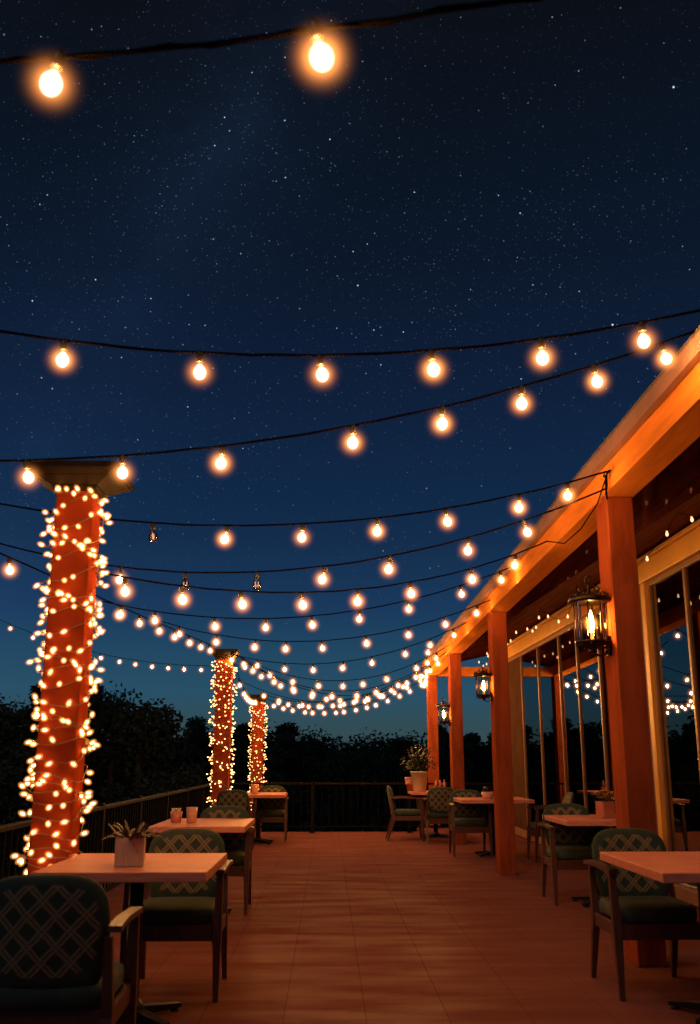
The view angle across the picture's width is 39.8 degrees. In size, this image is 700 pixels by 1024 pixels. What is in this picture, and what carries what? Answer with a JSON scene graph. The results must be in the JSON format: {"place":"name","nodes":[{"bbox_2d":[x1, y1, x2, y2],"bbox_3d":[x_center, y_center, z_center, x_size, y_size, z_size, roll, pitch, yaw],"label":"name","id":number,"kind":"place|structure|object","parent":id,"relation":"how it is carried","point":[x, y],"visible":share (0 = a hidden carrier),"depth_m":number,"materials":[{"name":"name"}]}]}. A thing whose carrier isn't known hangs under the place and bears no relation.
{"place":"outdoors","nodes":[
{"label":"outdoors","id":0,"kind":"place"},
{"bbox_2d":[3,869,105,885],"bbox_3d":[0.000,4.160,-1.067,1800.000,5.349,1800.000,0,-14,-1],"label":"ground","id":1,"kind":"structure","parent":0,"point":[4,875],"depth_m":27.25,"materials":[{"name":"plant"}]},
{"bbox_2d":[0,736,34,823],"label":"broadleaf tree","id":2,"kind":"object","parent":1,"relation":"on","point":[19,816],"visible":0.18,"depth_m":26.76,"materials":[{"name":"green plant"}]},
{"bbox_2d":[0,693,35,875],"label":"broadleaf tree","id":3,"kind":"object","parent":1,"relation":"on","point":[11,717],"visible":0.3,"depth_m":27.59,"materials":[{"name":"green plant"}]},
{"bbox_2d":[0,696,37,871],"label":"broadleaf tree","id":4,"kind":"object","parent":1,"relation":"on","point":[23,747],"visible":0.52,"depth_m":26.68,"materials":[{"name":"green plant"}]},
{"bbox_2d":[0,682,85,867],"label":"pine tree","id":5,"kind":"object","parent":1,"relation":"on","point":[35,690],"visible":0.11,"depth_m":28.19,"materials":[{"name":"green plant"}]},
{"bbox_2d":[0,703,146,867],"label":"broadleaf tree","id":6,"kind":"object","parent":1,"relation":"on","point":[93,722],"visible":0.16,"depth_m":26.90,"materials":[{"name":"green plant"}]},
{"bbox_2d":[82,680,107,829],"bbox_3d":[-8.022,8.116,29.523,2.775,5.968,2.342,9,-17,-30],"label":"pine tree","id":7,"kind":"object","parent":1,"relation":"on","point":[100,689],"visible":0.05,"depth_m":29.92,"materials":[{"name":"green plant"}]},
{"bbox_2d":[28,681,169,849],"bbox_3d":[-6.802,7.949,28.818,4.009,5.640,4.726,-5,-15,19],"label":"broadleaf tree","id":8,"kind":"object","parent":1,"relation":"on","point":[111,709],"visible":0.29,"depth_m":28.36,"materials":[{"name":"green plant"}]},
{"bbox_2d":[85,745,146,828],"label":"broadleaf tree","id":9,"kind":"object","parent":1,"relation":"on","point":[122,762],"visible":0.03,"depth_m":47.02,"materials":[{"name":"green plant"}]},
{"bbox_2d":[80,692,209,852],"bbox_3d":[-5.910,7.844,27.943,4.002,5.233,5.424,-7,-16,24],"label":"broadleaf tree","id":10,"kind":"object","parent":1,"relation":"on","point":[158,727],"visible":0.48,"depth_m":28.11,"materials":[{"name":"green plant"}]},
{"bbox_2d":[124,744,206,813],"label":"broadleaf tree","id":11,"kind":"object","parent":1,"relation":"on","point":[178,762],"visible":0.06,"depth_m":49.80,"materials":[{"name":"green plant"}]},
{"bbox_2d":[153,721,183,767],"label":"pine tree","id":12,"kind":"object","parent":1,"relation":"on","point":[175,743],"visible":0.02,"depth_m":53.76,"materials":[{"name":"green plant"}]},
{"bbox_2d":[177,722,213,782],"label":"broadleaf tree","id":13,"kind":"object","parent":1,"relation":"on","point":[209,739],"visible":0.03,"depth_m":57.10,"materials":[{"name":"green plant"}]},
{"bbox_2d":[181,724,210,784],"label":"pine tree","id":14,"kind":"object","parent":1,"relation":"on","point":[197,739],"visible":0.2,"depth_m":52.15,"materials":[{"name":"green plant"}]},
{"bbox_2d":[185,714,208,735],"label":"pine tree","id":15,"kind":"object","parent":1,"relation":"on","point":[200,722],"visible":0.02,"depth_m":62.24,"materials":[{"name":"green plant"}]},
{"bbox_2d":[179,726,245,788],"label":"broadleaf tree","id":16,"kind":"object","parent":1,"relation":"on","point":[209,767],"visible":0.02,"depth_m":54.76,"materials":[{"name":"green plant"}]},
{"bbox_2d":[211,734,249,791],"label":"pine tree","id":17,"kind":"object","parent":1,"relation":"on","point":[235,742],"visible":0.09,"depth_m":51.66,"materials":[{"name":"green plant"}]},
{"bbox_2d":[233,721,251,776],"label":"pine tree","id":18,"kind":"object","parent":1,"relation":"on","point":[242,730],"visible":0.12,"depth_m":57.89,"materials":[{"name":"green plant"}]},
{"bbox_2d":[249,694,268,831],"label":"pillar","id":19,"kind":"structure","parent":1,"relation":"on","point":[259,719],"depth_m":20.49,"materials":[{"name":"red paint"}]},
{"bbox_2d":[247,702,267,809],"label":"fairy light string","id":20,"kind":"object","parent":19,"relation":"attached to","point":[260,727],"visible":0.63,"depth_m":20.52,"materials":[{"name":"metal"}]},
{"bbox_2d":[210,734,310,831],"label":"broadleaf tree","id":21,"kind":"object","parent":1,"relation":"on","point":[243,769],"visible":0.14,"depth_m":50.38,"materials":[{"name":"green plant"}]},
{"bbox_2d":[264,719,276,769],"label":"broadleaf tree","id":22,"kind":"object","parent":1,"relation":"on","point":[273,733],"depth_m":63.45,"materials":[{"name":"green plant"}]},
{"bbox_2d":[241,730,308,831],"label":"broadleaf tree","id":23,"kind":"object","parent":1,"relation":"on","point":[267,738],"visible":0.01,"depth_m":55.37,"materials":[{"name":"green plant"}]},
{"bbox_2d":[275,721,308,824],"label":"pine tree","id":24,"kind":"object","parent":1,"relation":"on","point":[285,727],"visible":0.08,"depth_m":56.58,"materials":[{"name":"green plant"}]},
{"bbox_2d":[265,724,331,817],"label":"broadleaf tree","id":25,"kind":"object","parent":1,"relation":"on","point":[299,739],"visible":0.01,"depth_m":66.73,"materials":[{"name":"green plant"}]},
{"bbox_2d":[277,726,366,831],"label":"broadleaf tree","id":26,"kind":"object","parent":1,"relation":"on","point":[301,777],"visible":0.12,"depth_m":53.58,"materials":[{"name":"green plant"}]},
{"bbox_2d":[295,724,358,831],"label":"broadleaf tree","id":27,"kind":"object","parent":1,"relation":"on","point":[312,734],"visible":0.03,"depth_m":65.58,"materials":[{"name":"green plant"}]},
{"bbox_2d":[289,738,382,824],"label":"broadleaf tree","id":28,"kind":"object","parent":1,"relation":"on","point":[343,744],"depth_m":58.67,"materials":[{"name":"green plant"}]},
{"bbox_2d":[320,735,366,831],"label":"broadleaf tree","id":29,"kind":"object","parent":1,"relation":"on","point":[341,742],"depth_m":63.13,"materials":[{"name":"green plant"}]},
{"bbox_2d":[345,727,388,756],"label":"broadleaf tree","id":30,"kind":"object","parent":1,"relation":"on","point":[359,738],"depth_m":62.62,"materials":[{"name":"green plant"}]},
{"bbox_2d":[310,740,426,831],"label":"broadleaf tree","id":31,"kind":"object","parent":1,"relation":"on","point":[392,772],"visible":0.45,"depth_m":47.23,"materials":[{"name":"green plant"}]},
{"bbox_2d":[321,730,426,830],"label":"broadleaf tree","id":32,"kind":"object","parent":1,"relation":"on","point":[362,745],"visible":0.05,"depth_m":55.02,"materials":[{"name":"green plant"}]},
{"bbox_2d":[334,730,427,822],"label":"broadleaf tree","id":33,"kind":"object","parent":1,"relation":"on","point":[382,743],"visible":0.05,"depth_m":57.34,"materials":[{"name":"green plant"}]},
{"bbox_2d":[379,737,420,831],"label":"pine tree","id":34,"kind":"object","parent":1,"relation":"on","point":[399,746],"visible":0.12,"depth_m":52.37,"materials":[{"name":"green plant"}]},
{"bbox_2d":[384,729,424,750],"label":"broadleaf tree","id":35,"kind":"object","parent":1,"relation":"on","point":[402,738],"depth_m":62.70,"materials":[{"name":"green plant"}]},
{"bbox_2d":[390,739,450,828],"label":"broadleaf tree","id":36,"kind":"object","parent":1,"relation":"on","point":[445,765],"visible":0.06,"depth_m":52.18,"materials":[{"name":"green plant"}]},
{"bbox_2d":[373,730,471,830],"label":"broadleaf tree","id":37,"kind":"object","parent":1,"relation":"on","point":[443,757],"visible":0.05,"depth_m":52.95,"materials":[{"name":"green plant"}]},
{"bbox_2d":[426,724,446,744],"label":"pine tree","id":38,"kind":"object","parent":1,"relation":"on","point":[440,727],"visible":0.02,"depth_m":64.20,"materials":[{"name":"green plant"}]},
{"bbox_2d":[438,729,449,781],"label":"pine tree","id":39,"kind":"object","parent":1,"relation":"on","point":[445,733],"visible":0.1,"depth_m":58.48,"materials":[{"name":"green plant"}]},
{"bbox_2d":[463,731,481,744],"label":"pine tree","id":40,"kind":"object","parent":1,"relation":"on","point":[476,737],"visible":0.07,"depth_m":68.06,"materials":[{"name":"green plant"}]},
{"bbox_2d":[470,736,492,789],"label":"broadleaf tree","id":41,"kind":"object","parent":1,"relation":"on","point":[476,759],"visible":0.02,"depth_m":57.34,"materials":[{"name":"green plant"}]},
{"bbox_2d":[471,756,493,820],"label":"broadleaf tree","id":42,"kind":"object","parent":1,"relation":"on","point":[491,768],"depth_m":48.51,"materials":[{"name":"green plant"}]},
{"bbox_2d":[1,620,255,670],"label":"light string","id":43,"kind":"object","parent":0,"point":[129,659],"visible":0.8,"depth_m":21.28,"materials":[{"name":"black rubber"}]},
{"bbox_2d":[0,0,699,749],"label":"sky","id":44,"kind":"structure","parent":0,"point":[514,171],"materials":[{"name":"blue"}]},
{"bbox_2d":[105,828,699,1023],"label":"terrace floor","id":45,"kind":"structure","parent":0,"point":[365,928],"depth_m":6.70,"materials":[{"name":"wood"}]},
{"bbox_2d":[0,875,142,1023],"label":"armchair","id":46,"kind":"object","parent":45,"relation":"on","point":[59,964],"visible":1,"depth_m":3.54,"materials":[{"name":"fabric"}]},
{"bbox_2d":[27,460,133,874],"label":"pillar","id":47,"kind":"structure","parent":45,"relation":"on","point":[103,479],"depth_m":5.89,"materials":[{"name":"red paint"},{"name":"wood"}]},
{"bbox_2d":[13,487,110,874],"bbox_3d":[-1.739,1.224,5.891,0.466,2.798,0.461,0,-14,-1],"label":"fairy light string","id":48,"kind":"object","parent":47,"relation":"attached to","point":[89,609],"visible":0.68,"depth_m":5.86,"materials":[{"name":"glass"}]},
{"bbox_2d":[0,783,211,891],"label":"railing","id":49,"kind":"object","parent":45,"relation":"on","point":[197,796],"visible":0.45,"depth_m":9.49,"materials":[{"name":"metal"}]},
{"bbox_2d":[31,853,226,1023],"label":"table","id":50,"kind":"object","parent":45,"relation":"on","point":[173,867],"visible":0.71,"depth_m":4.84,"materials":[{"name":"brown wood"}]},
{"bbox_2d":[103,820,162,866],"bbox_3d":[-1.112,1.680,4.916,0.281,0.216,0.275,-6,-16,22],"label":"planter box","id":51,"kind":"object","parent":50,"relation":"on","point":[130,846],"visible":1,"depth_m":4.84,"materials":[{"name":"white ceramic"}]},
{"bbox_2d":[120,828,232,1002],"bbox_3d":[-0.992,2.312,5.633,0.566,0.860,0.615,0,-14,-1],"label":"armchair","id":52,"kind":"object","parent":45,"relation":"on","point":[185,911],"visible":0.69,"depth_m":5.49,"materials":[{"name":"green fabric"}]},
{"bbox_2d":[148,818,254,912],"bbox_3d":[-1.241,3.025,8.200,0.770,0.755,1.150,0,-14,-1],"label":"table","id":53,"kind":"object","parent":45,"relation":"on","point":[229,825],"visible":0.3,"depth_m":8.00,"materials":[{"name":"brown wood"}]},
{"bbox_2d":[170,808,181,821],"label":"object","id":54,"kind":"object","parent":53,"relation":"on","point":[176,814],"visible":1,"depth_m":8.27,"materials":[{"name":"glass"}]},
{"bbox_2d":[186,807,197,822],"bbox_3d":[-1.349,2.582,8.250,0.096,0.125,0.095,0,-14,-1],"label":"drinking glass","id":55,"kind":"object","parent":53,"relation":"on","point":[191,814],"visible":1,"depth_m":8.22,"materials":[{"name":"red glass"}]},
{"bbox_2d":[210,649,239,806],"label":"pillar","id":56,"kind":"structure","parent":45,"relation":"on","point":[223,656],"depth_m":14.90,"materials":[{"name":"red paint"},{"name":"wood"}]},
{"bbox_2d":[0,552,218,651],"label":"light string","id":57,"kind":"object","parent":56,"relation":"hanging from","point":[9,560],"visible":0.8,"depth_m":10.27,"materials":[{"name":"black rubber"}]},
{"bbox_2d":[206,661,236,806],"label":"fairy light string","id":58,"kind":"object","parent":56,"relation":"attached to","point":[212,738],"visible":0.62,"depth_m":14.90,"materials":[{"name":"metal"}]},
{"bbox_2d":[234,662,258,703],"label":"light string","id":59,"kind":"object","parent":56,"relation":"hanging from","point":[249,696],"visible":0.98,"depth_m":18.23,"materials":[{"name":"glass"}]},
{"bbox_2d":[212,622,466,671],"bbox_3d":[-0.280,2.099,14.315,4.264,0.686,0.230,-7,-16,26],"label":"light string","id":60,"kind":"object","parent":56,"relation":"hanging from","point":[343,663],"visible":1,"depth_m":14.08,"materials":[{"name":"white glass"}]},
{"bbox_2d":[200,806,254,914],"bbox_3d":[-1.150,3.077,8.614,0.566,0.860,0.615,0,-14,-1],"label":"armchair","id":61,"kind":"object","parent":45,"relation":"on","point":[238,848],"visible":0.38,"depth_m":8.78,"materials":[{"name":"green wood"}]},
{"bbox_2d":[213,790,254,849],"bbox_3d":[-1.682,4.463,14.016,0.566,0.860,0.615,0,-14,-1],"label":"armchair","id":62,"kind":"object","parent":45,"relation":"on","point":[239,798],"visible":0.32,"depth_m":13.84,"materials":[{"name":"green fabric"}]},
{"bbox_2d":[247,792,287,843],"bbox_3d":[-1.452,4.858,15.346,0.860,0.755,1.300,0,-14,-1],"label":"table","id":63,"kind":"object","parent":45,"relation":"on","point":[258,797],"visible":0.69,"depth_m":15.27,"materials":[{"name":"brown wood"}]},
{"bbox_2d":[251,784,258,793],"bbox_3d":[-1.497,4.356,15.216,0.120,0.150,0.118,0,-14,-1],"label":"candle glass","id":64,"kind":"object","parent":63,"relation":"on","point":[254,788],"visible":0.98,"depth_m":15.18,"materials":[{"name":"glass"}]},
{"bbox_2d":[253,785,288,841],"bbox_3d":[-1.293,4.928,15.829,0.566,0.860,0.615,0,-14,-1],"label":"armchair","id":65,"kind":"object","parent":45,"relation":"on","point":[273,810],"visible":0.65,"depth_m":15.66,"materials":[{"name":"green fabric"}]},
{"bbox_2d":[229,782,492,832],"bbox_3d":[0.198,5.360,17.578,5.400,0.892,0.100,0,-14,-1],"label":"railing","id":66,"kind":"object","parent":45,"relation":"on","point":[409,826],"visible":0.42,"depth_m":17.58,"materials":[{"name":"metal"}]},
{"bbox_2d":[385,786,424,840],"bbox_3d":[0.901,4.981,16.039,0.615,0.860,0.566,0,-14,-1],"label":"armchair","id":67,"kind":"object","parent":45,"relation":"on","point":[406,814],"visible":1,"depth_m":15.82,"materials":[{"name":"brown wood"}]},
{"bbox_2d":[408,790,448,838],"bbox_3d":[1.453,5.147,16.474,0.860,0.755,0.950,0,-14,-1],"label":"table","id":68,"kind":"object","parent":45,"relation":"on","point":[435,833],"visible":0.51,"depth_m":16.32,"materials":[{"name":"brown wood"}]},
{"bbox_2d":[400,743,439,791],"bbox_3d":[1.198,4.362,16.567,0.702,0.809,0.668,0,-14,-1],"label":"potted plant","id":69,"kind":"object","parent":68,"relation":"on","point":[419,780],"visible":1,"depth_m":16.45,"materials":[{"name":"green plant"}]},
{"bbox_2d":[433,780,445,787],"bbox_3d":[1.528,4.635,16.380,0.240,0.187,0.120,0,-14,-1],"label":"condiment caddy","id":70,"kind":"object","parent":68,"relation":"on","point":[440,784],"visible":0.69,"depth_m":16.36,"materials":[{"name":"orange ceramic"}]},
{"bbox_2d":[421,787,452,844],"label":"armchair","id":71,"kind":"object","parent":45,"relation":"on","point":[437,807],"visible":0.68,"depth_m":15.24,"materials":[{"name":"green fabric"}]},
{"bbox_2d":[446,790,492,856],"bbox_3d":[1.669,4.347,13.567,0.566,0.860,0.615,0,-14,-1],"label":"armchair","id":72,"kind":"object","parent":45,"relation":"on","point":[466,818],"visible":0.89,"depth_m":13.49,"materials":[{"name":"green wood"}]},
{"bbox_2d":[453,797,534,856],"bbox_3d":[1.973,4.355,13.384,0.980,0.755,1.100,0,-14,-1],"label":"table","id":73,"kind":"object","parent":45,"relation":"on","point":[480,800],"visible":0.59,"depth_m":13.13,"materials":[{"name":"brown wood"}]},
{"bbox_2d":[526,792,574,862],"bbox_3d":[2.670,4.134,12.734,0.615,0.860,0.566,0,-14,-1],"label":"armchair","id":74,"kind":"object","parent":45,"relation":"on","point":[533,829],"visible":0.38,"depth_m":12.73,"materials":[{"name":"brown wood"}]},
{"bbox_2d":[422,325,699,966],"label":"veranda house","id":75,"kind":"structure","parent":45,"relation":"on","point":[622,722],"depth_m":9.38,"materials":[{"name":"orange paint"}]},
{"bbox_2d":[0,0,542,91],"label":"light string","id":76,"kind":"object","parent":75,"relation":"hanging from","point":[314,29],"visible":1,"depth_m":2.28,"materials":[{"name":"white glass"}]},
{"bbox_2d":[0,488,604,589],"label":"light string","id":77,"kind":"object","parent":75,"relation":"hanging from","point":[325,569],"visible":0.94,"depth_m":6.81,"materials":[{"name":"white glass"}]},
{"bbox_2d":[0,470,610,542],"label":"light string","id":78,"kind":"object","parent":75,"relation":"hanging from","point":[377,519],"visible":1,"depth_m":6.47,"materials":[{"name":"white glass"}]},
{"bbox_2d":[103,566,512,629],"bbox_3d":[-0.377,0.894,9.778,4.178,0.785,0.230,1,-14,-4],"label":"light string","id":79,"kind":"object","parent":75,"relation":"hanging from","point":[310,616],"visible":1,"depth_m":9.72,"materials":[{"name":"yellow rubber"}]},
{"bbox_2d":[156,600,489,650],"bbox_3d":[-0.371,1.432,11.707,4.118,0.669,0.230,-2,-14,7],"label":"light string","id":80,"kind":"object","parent":75,"relation":"hanging from","point":[321,642],"visible":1,"depth_m":11.65,"materials":[{"name":"white glass"}]},
{"bbox_2d":[237,656,424,701],"bbox_3d":[-0.161,3.065,17.178,0.230,0.792,5.129,-12,-19,39],"label":"light string","id":81,"kind":"object","parent":75,"relation":"hanging from","point":[245,662],"visible":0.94,"depth_m":16.83,"materials":[{"name":"white glass"}]},
{"bbox_2d":[236,665,431,707],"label":"light string","id":82,"kind":"object","parent":75,"relation":"hanging from","point":[403,682],"visible":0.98,"depth_m":18.01,"materials":[{"name":"white glass"}]},
{"bbox_2d":[237,652,445,697],"bbox_3d":[-0.124,2.643,15.531,3.499,0.868,0.230,3,-15,-11],"label":"light string","id":83,"kind":"object","parent":75,"relation":"hanging from","point":[275,677],"visible":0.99,"depth_m":15.44,"materials":[{"name":"white glass"}]},
{"bbox_2d":[264,680,422,713],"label":"light string","id":84,"kind":"object","parent":75,"relation":"hanging from","point":[349,706],"visible":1,"depth_m":19.86,"materials":[{"name":"white glass"}]},
{"bbox_2d":[242,645,448,687],"bbox_3d":[-0.180,2.500,15.386,3.526,0.771,0.230,0,-14,0],"label":"light string","id":85,"kind":"object","parent":75,"relation":"hanging from","point":[293,677],"visible":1,"depth_m":15.36,"materials":[{"name":"black rubber"}]},
{"bbox_2d":[0,330,694,480],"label":"light string","id":86,"kind":"object","parent":75,"relation":"hanging from","point":[442,408],"visible":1,"depth_m":4.98,"materials":[{"name":"black rubber"}]},
{"bbox_2d":[261,661,436,707],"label":"light string","id":87,"kind":"object","parent":75,"relation":"hanging from","point":[419,672],"visible":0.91,"depth_m":18.42,"materials":[{"name":"white glass"}]},
{"bbox_2d":[0,309,699,378],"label":"light string","id":88,"kind":"object","parent":75,"relation":"hanging from","point":[199,355],"visible":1,"depth_m":4.30,"materials":[{"name":"white glass"}]},
{"bbox_2d":[423,640,429,686],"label":"light string","id":89,"kind":"object","parent":75,"relation":"hanging from","point":[426,672],"visible":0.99,"depth_m":15.98,"materials":[{"name":"white glass"}]},
{"bbox_2d":[436,698,449,726],"bbox_3d":[1.517,3.240,15.673,0.243,0.460,0.243,0,-14,-1],"label":"wall lantern","id":90,"kind":"object","parent":75,"relation":"attached to","point":[446,706],"depth_m":15.62,"materials":[{"name":"metal"}]},
{"bbox_2d":[473,664,492,701],"bbox_3d":[1.609,2.059,11.672,0.243,0.460,0.243,0,-14,-1],"label":"wall lantern","id":91,"kind":"object","parent":75,"relation":"attached to","point":[481,674],"depth_m":11.63,"materials":[{"name":"metal"}]},
{"bbox_2d":[507,584,615,846],"bbox_3d":[3.003,3.250,14.249,0.215,3.285,7.400,0,-14,-1],"label":"window","id":92,"kind":"structure","parent":75,"relation":"in","point":[561,739],"depth_m":13.94,"materials":[{"name":"clear glass"}]},
{"bbox_2d":[478,512,699,666],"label":"porch light string","id":93,"kind":"object","parent":75,"relation":"hanging from","point":[667,534],"visible":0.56,"depth_m":11.34,"materials":[{"name":"glass"}]},
{"bbox_2d":[568,576,611,656],"bbox_3d":[1.694,0.731,6.811,0.304,0.574,0.304,0,-14,-1],"label":"wall lantern","id":94,"kind":"object","parent":75,"relation":"attached to","point":[588,598],"depth_m":6.75,"materials":[{"name":"metal"}]},
{"bbox_2d":[603,472,609,498],"bbox_3d":[1.779,-0.189,6.697,0.081,0.197,0.082,-13,-19,42],"label":"cable hook","id":95,"kind":"object","parent":75,"relation":"attached to","point":[605,476],"visible":0.87,"depth_m":6.70,"materials":[{"name":"black metal"}]},
{"bbox_2d":[98,480,604,607],"bbox_3d":[0.034,0.409,7.309,3.574,0.971,1.783,1,-14,-6],"label":"light string","id":96,"kind":"object","parent":95,"relation":"hanging from","point":[240,594],"visible":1,"depth_m":7.03,"materials":[{"name":"black rubber"}]},
{"bbox_2d":[637,519,699,906],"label":"window","id":97,"kind":"structure","parent":75,"relation":"in","point":[669,582],"depth_m":9.24,"materials":[{"name":"clear glass"}]},
{"bbox_2d":[537,803,609,905],"bbox_3d":[2.110,3.206,9.119,0.566,0.860,0.615,0,-14,-1],"label":"armchair","id":98,"kind":"object","parent":45,"relation":"on","point":[569,848],"visible":0.77,"depth_m":9.27,"materials":[{"name":"green fabric"}]},
{"bbox_2d":[542,814,656,907],"bbox_3d":[2.294,3.208,8.915,0.800,0.755,1.000,0,-14,-1],"label":"table","id":99,"kind":"object","parent":45,"relation":"on","point":[581,820],"visible":0.51,"depth_m":8.78,"materials":[{"name":"brown wood"}]},
{"bbox_2d":[592,790,615,817],"bbox_3d":[2.378,2.698,8.953,0.278,0.250,0.180,6,-15,-21],"label":"flower box","id":100,"kind":"object","parent":99,"relation":"on","point":[605,807],"visible":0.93,"depth_m":8.90,"materials":[{"name":"red ceramic"}]},
{"bbox_2d":[583,828,699,1001],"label":"armchair","id":101,"kind":"object","parent":45,"relation":"on","point":[630,905],"visible":0.81,"depth_m":5.67,"materials":[{"name":"green fabric"}]},
{"bbox_2d":[600,851,699,1023],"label":"table","id":102,"kind":"object","parent":45,"relation":"on","point":[673,867],"visible":1,"depth_m":5.03,"materials":[{"name":"brown wood"}]},
{"bbox_2d":[405,777,412,790],"bbox_3d":[1.057,4.739,16.859,0.210,0.225,0.207,0,-14,-1],"label":"terracotta pot","id":103,"kind":"object","parent":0,"point":[408,783],"visible":0.69,"depth_m":16.78,"materials":[{"name":"orange ceramic"}]},
{"bbox_2d":[481,786,493,798],"bbox_3d":[1.879,3.837,13.226,0.170,0.165,0.167,0,-14,-1],"label":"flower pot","id":104,"kind":"object","parent":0,"point":[487,794],"visible":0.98,"depth_m":13.17,"materials":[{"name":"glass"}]}
]}

